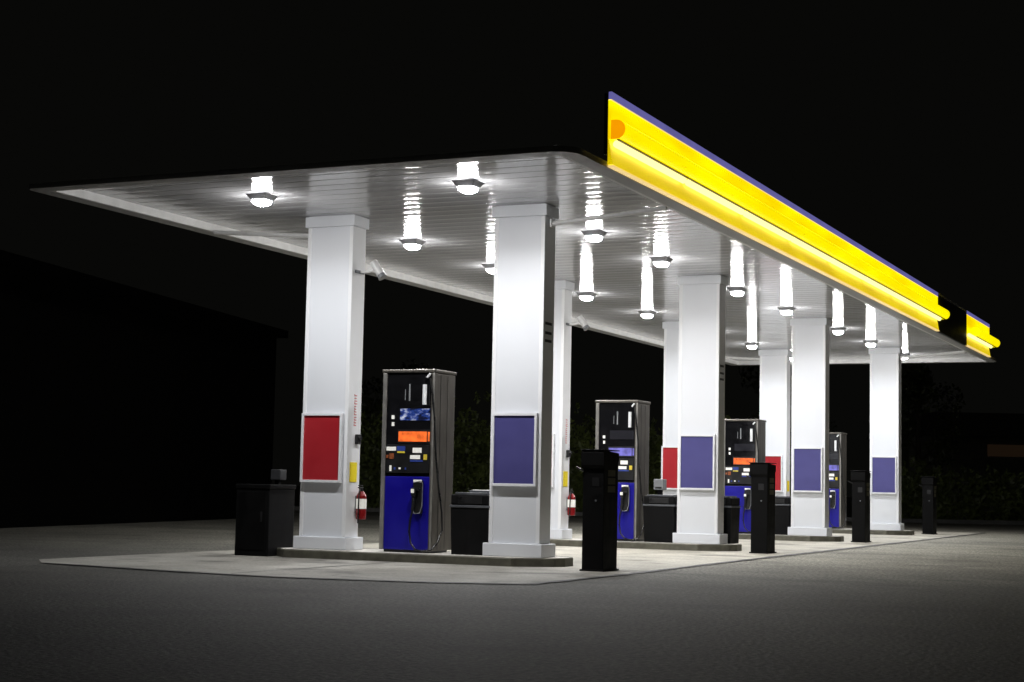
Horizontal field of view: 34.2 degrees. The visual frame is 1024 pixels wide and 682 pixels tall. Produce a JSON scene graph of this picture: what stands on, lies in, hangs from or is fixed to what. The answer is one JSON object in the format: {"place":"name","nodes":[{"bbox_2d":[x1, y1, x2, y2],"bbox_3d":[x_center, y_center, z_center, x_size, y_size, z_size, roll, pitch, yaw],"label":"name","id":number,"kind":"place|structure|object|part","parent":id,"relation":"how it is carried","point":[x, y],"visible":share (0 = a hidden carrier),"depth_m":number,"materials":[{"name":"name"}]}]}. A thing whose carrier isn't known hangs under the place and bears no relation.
{"place":"outdoors","nodes":[
{"label":"outdoors","id":0,"kind":"place"},
{"bbox_2d":[0,250,287,527],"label":"dark building","id":1,"kind":"structure","parent":0,"point":[121,403],"depth_m":36.74,"materials":[{"name":"black"}]},
{"bbox_2d":[276,547,572,566],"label":"pump island","id":2,"kind":"structure","parent":0,"point":[369,554],"depth_m":20.89,"materials":[{"name":"concrete"}]},
{"bbox_2d":[293,214,368,549],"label":"canopy column","id":3,"kind":"structure","parent":2,"relation":"on","point":[334,328],"depth_m":22.12,"materials":[{"name":"white metal"}]},
{"bbox_2d":[213,230,307,237],"bbox_3d":[-3.422,-1.460,22.897,1.614,0.205,0.100,-1,-5,25],"label":"conduit pipe","id":4,"kind":"object","parent":3,"relation":"attached to","point":[264,234],"visible":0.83,"depth_m":22.88,"materials":[{"name":"white metal"}]},
{"bbox_2d":[300,413,343,482],"bbox_3d":[-2.515,1.411,22.002,0.620,0.915,0.058,-1,-5,25],"label":"sign panel","id":5,"kind":"object","parent":3,"relation":"attached to","point":[321,456],"visible":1,"depth_m":21.99,"materials":[{"name":"red plastic"}]},
{"bbox_2d":[349,462,356,481],"bbox_3d":[-2.098,1.733,21.995,0.009,0.260,0.180,-1,-5,25],"label":"yellow notice","id":6,"kind":"object","parent":3,"relation":"attached to","point":[353,473],"visible":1,"depth_m":21.99,"materials":[{"name":"yellow plastic"}]},
{"bbox_2d":[354,395,361,443],"bbox_3d":[-2.029,1.038,22.086,0.084,0.662,0.130,-1,-5,25],"label":"shutoff switch","id":7,"kind":"object","parent":3,"relation":"attached to","point":[358,438],"visible":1,"depth_m":22.05,"materials":[{"name":"black plastic"}]},
{"bbox_2d":[355,485,366,522],"bbox_3d":[-1.996,2.158,22.022,0.142,0.503,0.159,4,-6,-26],"label":"fire extinguisher","id":8,"kind":"object","parent":3,"relation":"attached to","point":[360,502],"visible":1,"depth_m":21.96,"materials":[{"name":"red metal"}]},
{"bbox_2d":[355,260,386,279],"bbox_3d":[-1.868,-0.950,22.171,0.379,0.280,0.229,-1,-5,25],"label":"security camera","id":9,"kind":"object","parent":3,"relation":"attached to","point":[377,269],"visible":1,"depth_m":22.16,"materials":[{"name":"grey plastic"}]},
{"bbox_2d":[379,369,456,552],"bbox_3d":[-1.225,1.558,21.640,0.894,2.360,0.807,-1,-5,25],"label":"fuel pump","id":10,"kind":"object","parent":2,"relation":"on","point":[416,490],"visible":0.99,"depth_m":21.51,"materials":[{"name":"black plastic"}]},
{"bbox_2d":[383,476,428,549],"bbox_3d":[-1.349,2.216,21.442,0.663,0.940,0.032,-1,-5,25],"label":"door","id":11,"kind":"structure","parent":10,"relation":"in","point":[398,498],"depth_m":21.45,"materials":[{"name":"blue metal"}]},
{"bbox_2d":[450,492,489,555],"bbox_3d":[-0.435,2.332,21.267,0.564,0.785,0.524,-1,-5,25],"label":"waste bin","id":12,"kind":"object","parent":2,"relation":"on","point":[469,523],"visible":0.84,"depth_m":21.05,"materials":[{"name":"black plastic"}]},
{"bbox_2d":[468,490,489,492],"bbox_3d":[-0.367,1.918,21.242,0.320,0.036,0.240,-1,-5,25],"label":"washer tray","id":13,"kind":"object","parent":12,"relation":"on","point":[479,491],"visible":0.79,"depth_m":21.14,"materials":[{"name":"grey metal"}]},
{"bbox_2d":[482,203,558,557],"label":"canopy column","id":14,"kind":"structure","parent":2,"relation":"on","point":[522,349],"depth_m":20.96,"materials":[{"name":"white metal"}]},
{"bbox_2d":[29,92,999,365],"bbox_3d":[3.458,-1.057,31.599,7.358,0.832,28.750,-1,-5,25],"label":"canopy","id":15,"kind":"object","parent":14,"relation":"on","point":[769,250],"visible":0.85,"depth_m":23.36,"materials":[{"name":"metal"}]},
{"bbox_2d":[246,193,277,205],"bbox_3d":[-3.128,-1.759,20.801,0.300,0.134,0.300,-1,-5,25],"label":"canopy lamp","id":16,"kind":"object","parent":15,"relation":"attached to","point":[262,199],"visible":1,"depth_m":20.72,"materials":[{"name":"white glass"}]},
{"bbox_2d":[399,239,425,249],"bbox_3d":[-1.463,-1.409,24.421,0.300,0.134,0.300,-1,-5,25],"label":"canopy lamp","id":17,"kind":"object","parent":15,"relation":"attached to","point":[412,244],"visible":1,"depth_m":24.34,"materials":[{"name":"white glass"}]},
{"bbox_2d":[451,179,484,193],"bbox_3d":[-0.519,-1.811,19.607,0.300,0.134,0.300,-1,-5,25],"label":"canopy lamp","id":18,"kind":"object","parent":15,"relation":"attached to","point":[467,186],"visible":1,"depth_m":19.53,"materials":[{"name":"white glass"}]},
{"bbox_2d":[482,264,493,273],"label":"canopy lamp","id":19,"kind":"object","parent":15,"relation":"attached to","point":[489,268],"visible":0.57,"depth_m":26.87,"materials":[{"name":"white glass"}]},
{"bbox_2d":[576,292,595,300],"bbox_3d":[1.367,-0.814,30.576,0.300,0.134,0.300,-1,-5,25],"label":"canopy lamp","id":20,"kind":"object","parent":15,"relation":"attached to","point":[586,296],"visible":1,"depth_m":30.49,"materials":[{"name":"white glass"}]},
{"bbox_2d":[581,230,606,241],"bbox_3d":[1.146,-1.461,23.227,0.300,0.134,0.300,-1,-5,25],"label":"canopy lamp","id":21,"kind":"object","parent":15,"relation":"attached to","point":[594,235],"visible":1,"depth_m":23.14,"materials":[{"name":"white glass"}]},
{"bbox_2d":[550,206,666,227],"bbox_3d":[1.200,-1.552,20.779,1.544,0.204,0.100,-1,-5,25],"label":"conduit pipe","id":22,"kind":"object","parent":15,"relation":"attached to","point":[553,223],"visible":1,"depth_m":20.77,"materials":[{"name":"white metal"}]},
{"bbox_2d":[638,311,655,317],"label":"canopy lamp","id":23,"kind":"object","parent":15,"relation":"attached to","point":[647,314],"visible":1,"depth_m":33.44,"materials":[{"name":"white glass"}]},
{"bbox_2d":[649,257,672,266],"bbox_3d":[2.311,-1.216,25.761,0.300,0.134,0.300,-1,-5,25],"label":"canopy lamp","id":24,"kind":"object","parent":15,"relation":"attached to","point":[661,261],"visible":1,"depth_m":25.68,"materials":[{"name":"white glass"}]},
{"bbox_2d":[727,287,746,295],"bbox_3d":[3.976,-0.866,29.381,0.300,0.134,0.300,-1,-5,25],"label":"canopy lamp","id":25,"kind":"object","parent":15,"relation":"attached to","point":[737,291],"visible":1,"depth_m":29.30,"materials":[{"name":"white glass"}]},
{"bbox_2d":[745,343,759,348],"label":"canopy lamp","id":26,"kind":"object","parent":15,"relation":"attached to","point":[752,345],"visible":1,"depth_m":40.13,"materials":[{"name":"white glass"}]},
{"bbox_2d":[777,307,795,314],"bbox_3d":[5.329,-0.582,32.322,0.300,0.134,0.300,-1,-5,25],"label":"canopy lamp","id":27,"kind":"object","parent":15,"relation":"attached to","point":[786,310],"visible":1,"depth_m":32.24,"materials":[{"name":"white glass"}]},
{"bbox_2d":[830,327,845,333],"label":"canopy lamp","id":28,"kind":"object","parent":15,"relation":"attached to","point":[838,330],"visible":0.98,"depth_m":36.04,"materials":[{"name":"white glass"}]},
{"bbox_2d":[864,340,877,346],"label":"canopy lamp","id":29,"kind":"object","parent":15,"relation":"attached to","point":[870,343],"visible":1,"depth_m":38.93,"materials":[{"name":"white glass"}]},
{"bbox_2d":[490,413,538,486],"bbox_3d":[0.030,1.360,20.836,0.620,0.915,0.058,-1,-5,25],"label":"sign panel","id":30,"kind":"object","parent":14,"relation":"attached to","point":[514,449],"visible":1,"depth_m":20.82,"materials":[{"name":"blue plastic"}]},
{"bbox_2d":[545,322,551,342],"bbox_3d":[0.457,-0.108,20.993,0.009,0.255,0.200,-1,-5,25],"label":"wall vent","id":31,"kind":"object","parent":14,"relation":"attached to","point":[548,333],"depth_m":20.99,"materials":[{"name":"black plastic"}]},
{"bbox_2d":[39,531,980,583],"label":"forecourt pavement","id":32,"kind":"structure","parent":0,"point":[229,562],"depth_m":20.07,"materials":[{"name":"concrete"}]},
{"bbox_2d":[235,484,295,555],"bbox_3d":[-3.296,2.383,22.199,0.544,0.940,0.648,-1,-5,25],"label":"waste cabinet","id":33,"kind":"object","parent":32,"relation":"on","point":[264,526],"visible":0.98,"depth_m":21.95,"materials":[{"name":"black plastic"}]},
{"bbox_3d":[-3.426,2.366,21.916,0.420,0.760,0.008,-1,-5,25],"label":"door","id":34,"kind":"part","parent":33,"relation":"part of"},
{"bbox_2d":[271,469,285,484],"bbox_3d":[-3.123,1.818,22.254,0.150,0.200,0.160,-1,-5,25],"label":"towel dispenser","id":35,"kind":"object","parent":33,"relation":"on","point":[278,475],"visible":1,"depth_m":22.20,"materials":[{"name":"grey plastic"}]},
{"bbox_2d":[576,449,619,571],"bbox_3d":[1.022,2.018,19.886,0.371,1.436,0.521,-1,-5,25],"label":"service post","id":36,"kind":"object","parent":32,"relation":"on","point":[600,507],"visible":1,"depth_m":19.70,"materials":[{"name":"black plastic"}]},
{"bbox_2d":[592,478,598,485],"bbox_3d":[0.991,1.667,19.690,0.090,0.100,0.004,-1,-5,25],"label":"access door","id":37,"kind":"structure","parent":36,"relation":"in","point":[595,481],"depth_m":19.69,"materials":[{"name":"black plastic"}]},
{"bbox_2d":[746,462,776,553],"bbox_3d":[3.980,2.664,26.595,0.371,1.436,0.521,-1,-5,25],"label":"service post","id":38,"kind":"object","parent":32,"relation":"on","point":[762,476],"visible":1,"depth_m":26.40,"materials":[{"name":"black plastic"}]},
{"bbox_2d":[758,484,763,489],"bbox_3d":[3.950,2.313,26.399,0.090,0.100,0.004,-1,-5,25],"label":"access door","id":39,"kind":"structure","parent":38,"relation":"in","point":[760,486],"depth_m":26.39,"materials":[{"name":"black plastic"}]},
{"bbox_2d":[848,470,870,542],"bbox_3d":[7.030,3.344,33.668,0.371,1.436,0.521,-1,-5,25],"label":"service post","id":40,"kind":"object","parent":32,"relation":"on","point":[860,481],"visible":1,"depth_m":33.47,"materials":[{"name":"black plastic"}]},
{"bbox_2d":[919,476,937,534],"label":"service post","id":41,"kind":"object","parent":32,"relation":"on","point":[929,503],"visible":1,"depth_m":41.40,"materials":[{"name":"black plastic"}]},
{"bbox_2d":[0,486,1023,681],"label":"asphalt ground","id":42,"kind":"structure","parent":0,"point":[949,609],"depth_m":12.35,"materials":[{"name":"grey asphalt"}]},
{"bbox_2d":[294,506,1023,524],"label":"verge kerb","id":43,"kind":"structure","parent":42,"relation":"on","point":[954,521],"depth_m":58.41,"materials":[{"name":"concrete"}]},
{"bbox_2d":[0,0,1023,496],"label":"sky","id":44,"kind":"structure","parent":0,"point":[897,125],"materials":[{"name":"black"}]},
{"bbox_2d":[550,538,741,550],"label":"pump island","id":45,"kind":"structure","parent":0,"point":[575,542],"depth_m":27.20,"materials":[{"name":"concrete"}]},
{"bbox_2d":[550,280,574,538],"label":"canopy column","id":46,"kind":"structure","parent":45,"relation":"on","point":[564,289],"depth_m":28.60,"materials":[{"name":"white paint"}]},
{"bbox_2d":[551,434,554,486],"bbox_3d":[0.437,2.046,28.588,0.620,0.915,0.058,-1,-5,25],"label":"sign panel","id":47,"kind":"object","parent":46,"relation":"attached to","point":[553,460],"visible":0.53,"depth_m":28.45,"materials":[{"name":"white plastic"}]},
{"bbox_2d":[563,471,567,486],"bbox_3d":[0.917,2.367,28.552,0.009,0.260,0.180,-1,-5,25],"label":"yellow notice","id":48,"kind":"object","parent":46,"relation":"attached to","point":[565,478],"visible":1,"depth_m":28.54,"materials":[{"name":"yellow plastic"}]},
{"bbox_2d":[566,424,571,457],"bbox_3d":[0.986,1.672,28.643,0.084,0.662,0.130,-1,-5,25],"label":"shutoff switch","id":49,"kind":"object","parent":46,"relation":"attached to","point":[568,453],"visible":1,"depth_m":28.61,"materials":[{"name":"black plastic"}]},
{"bbox_2d":[566,489,575,517],"bbox_3d":[1.019,2.792,28.579,0.142,0.503,0.159,4,-6,-26],"label":"fire extinguisher","id":50,"kind":"object","parent":46,"relation":"attached to","point":[570,506],"visible":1,"depth_m":28.52,"materials":[{"name":"red metal"}]},
{"bbox_2d":[566,315,589,330],"bbox_3d":[1.147,-0.316,28.728,0.379,0.280,0.229,-1,-5,25],"label":"security camera","id":51,"kind":"object","parent":46,"relation":"attached to","point":[582,322],"visible":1,"depth_m":28.72,"materials":[{"name":"grey plastic"}]},
{"bbox_2d":[595,400,650,540],"bbox_3d":[1.877,2.189,28.135,0.894,2.360,0.807,-1,-5,25],"label":"fuel pump","id":52,"kind":"object","parent":45,"relation":"on","point":[622,426],"visible":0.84,"depth_m":27.96,"materials":[{"name":"black plastic"}]},
{"bbox_2d":[617,483,633,538],"bbox_3d":[1.754,2.847,27.937,0.663,0.940,0.032,-1,-5,25],"label":"door","id":53,"kind":"structure","parent":52,"relation":"in","point":[627,517],"depth_m":27.84,"materials":[{"name":"blue metal"}]},
{"bbox_2d":[643,494,676,542],"bbox_3d":[2.536,2.965,27.822,0.564,0.785,0.524,-1,-5,25],"label":"waste bin","id":54,"kind":"object","parent":45,"relation":"on","point":[660,518],"visible":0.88,"depth_m":27.60,"materials":[{"name":"black plastic"}]},
{"bbox_2d":[654,479,666,494],"bbox_3d":[2.479,2.441,27.853,0.170,0.260,0.183,-1,-5,25],"label":"towel dispenser","id":55,"kind":"object","parent":54,"relation":"on","point":[660,485],"visible":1,"depth_m":27.79,"materials":[{"name":"grey plastic"}]},
{"bbox_2d":[673,274,727,543],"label":"canopy column","id":56,"kind":"structure","parent":45,"relation":"on","point":[701,386],"depth_m":27.52,"materials":[{"name":"white paint"}]},
{"bbox_2d":[678,434,715,489],"bbox_3d":[3.046,1.994,27.393,0.620,0.915,0.058,-1,-5,25],"label":"sign panel","id":57,"kind":"object","parent":56,"relation":"attached to","point":[697,461],"visible":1,"depth_m":27.38,"materials":[{"name":"blue plastic"}]},
{"bbox_2d":[723,496,740,543],"bbox_3d":[3.482,2.989,27.871,0.564,0.785,0.524,-1,-5,25],"label":"waste bin","id":58,"kind":"object","parent":45,"relation":"on","point":[732,507],"visible":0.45,"depth_m":27.62,"materials":[{"name":"black plastic"}]},
{"bbox_2d":[294,503,1022,520],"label":"verge soil","id":59,"kind":"structure","parent":0,"point":[848,515],"depth_m":65.54,"materials":[{"name":"green soil"}]},
{"bbox_2d":[360,359,430,463],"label":"tree","id":60,"kind":"object","parent":59,"relation":"on","point":[377,407],"visible":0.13,"depth_m":65.96,"materials":[{"name":"green plant"}]},
{"bbox_2d":[359,391,846,511],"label":"hedge","id":61,"kind":"object","parent":59,"relation":"on","point":[479,442],"visible":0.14,"depth_m":59.61,"materials":[{"name":"green plant"}]},
{"bbox_2d":[738,365,836,466],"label":"tree","id":62,"kind":"object","parent":59,"relation":"on","point":[750,376],"visible":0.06,"depth_m":67.04,"materials":[{"name":"green plant"}]},
{"bbox_2d":[901,456,1023,520],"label":"hedge","id":63,"kind":"object","parent":59,"relation":"on","point":[972,496],"visible":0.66,"depth_m":59.68,"materials":[{"name":"green plant"}]},
{"bbox_2d":[739,534,843,541],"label":"pump island","id":64,"kind":"structure","parent":0,"point":[832,538],"depth_m":33.49,"materials":[{"name":"concrete"}]},
{"bbox_2d":[662,321,678,494],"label":"canopy column","id":65,"kind":"structure","parent":64,"relation":"on","point":[670,386],"depth_m":35.26,"materials":[{"name":"white paint"}]},
{"bbox_2d":[661,446,677,489],"bbox_3d":[3.439,2.669,35.020,0.620,0.915,0.058,-1,-5,25],"label":"sign panel","id":66,"kind":"object","parent":65,"relation":"attached to","point":[669,460],"visible":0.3,"depth_m":35.06,"materials":[{"name":"red plastic"}]},
{"bbox_2d":[724,419,765,533],"bbox_3d":[4.843,2.812,34.584,0.894,2.360,0.807,-1,-5,25],"label":"fuel pump","id":67,"kind":"object","parent":64,"relation":"on","point":[744,442],"visible":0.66,"depth_m":34.46,"materials":[{"name":"black plastic"}]},
{"bbox_2d":[725,486,750,531],"bbox_3d":[4.719,3.470,34.385,0.663,0.940,0.032,-1,-5,25],"label":"door","id":68,"kind":"structure","parent":67,"relation":"in","point":[738,491],"depth_m":34.36,"materials":[{"name":"blue metal"}]},
{"bbox_2d":[775,496,790,534],"bbox_3d":[5.510,3.591,34.289,0.564,0.785,0.524,-1,-5,25],"label":"waste bin","id":69,"kind":"object","parent":64,"relation":"on","point":[782,514],"visible":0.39,"depth_m":34.02,"materials":[{"name":"black plastic"}]},
{"bbox_2d":[788,318,831,535],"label":"canopy column","id":70,"kind":"structure","parent":64,"relation":"on","point":[810,402],"depth_m":33.97,"materials":[{"name":"white paint"}]},
{"bbox_2d":[792,447,822,492],"bbox_3d":[6.011,2.618,33.842,0.620,0.915,0.058,-1,-5,25],"label":"sign panel","id":71,"kind":"object","parent":70,"relation":"attached to","point":[807,469],"visible":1,"depth_m":33.83,"materials":[{"name":"blue plastic"}]},
{"bbox_2d":[832,528,913,534],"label":"pump island","id":72,"kind":"structure","parent":0,"point":[874,532],"depth_m":40.04,"materials":[{"name":"concrete"}]},
{"bbox_2d":[758,349,791,495],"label":"canopy column","id":73,"kind":"structure","parent":72,"relation":"on","point":[774,412],"depth_m":41.71,"materials":[{"name":"white paint"}]},
{"bbox_2d":[725,356,759,360],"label":"conduit pipe","id":74,"kind":"object","parent":73,"relation":"attached to","point":[742,358],"visible":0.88,"depth_m":42.30,"materials":[{"name":"white metal"}]},
{"bbox_2d":[765,455,782,491],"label":"sign panel","id":75,"kind":"object","parent":73,"relation":"attached to","point":[778,459],"visible":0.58,"depth_m":41.48,"materials":[{"name":"red plastic"}]},
{"bbox_2d":[829,432,846,528],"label":"fuel pump","id":76,"kind":"object","parent":72,"relation":"on","point":[837,475],"visible":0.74,"depth_m":40.91,"materials":[{"name":"black metal"}]},
{"bbox_2d":[829,489,838,526],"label":"door","id":77,"kind":"structure","parent":76,"relation":"in","point":[834,512],"depth_m":40.82,"materials":[{"name":"blue metal"}]},
{"bbox_2d":[868,347,903,530],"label":"canopy column","id":78,"kind":"structure","parent":72,"relation":"on","point":[885,409],"depth_m":40.52,"materials":[{"name":"white paint"}]},
{"bbox_2d":[871,456,896,493],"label":"sign panel","id":79,"kind":"object","parent":78,"relation":"attached to","point":[883,474],"visible":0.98,"depth_m":40.38,"materials":[{"name":"plastic"}]},
{"bbox_2d":[900,350,964,359],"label":"conduit pipe","id":80,"kind":"object","parent":78,"relation":"attached to","point":[932,354],"visible":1,"depth_m":40.32,"materials":[{"name":"white metal"}]},
{"bbox_2d":[866,411,1023,515],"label":"house","id":81,"kind":"structure","parent":0,"point":[993,441],"depth_m":84.61,"materials":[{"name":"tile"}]},
{"bbox_2d":[987,444,1023,456],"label":"window","id":82,"kind":"structure","parent":81,"relation":"in","point":[993,450],"depth_m":84.54,"materials":[{"name":"brown"}]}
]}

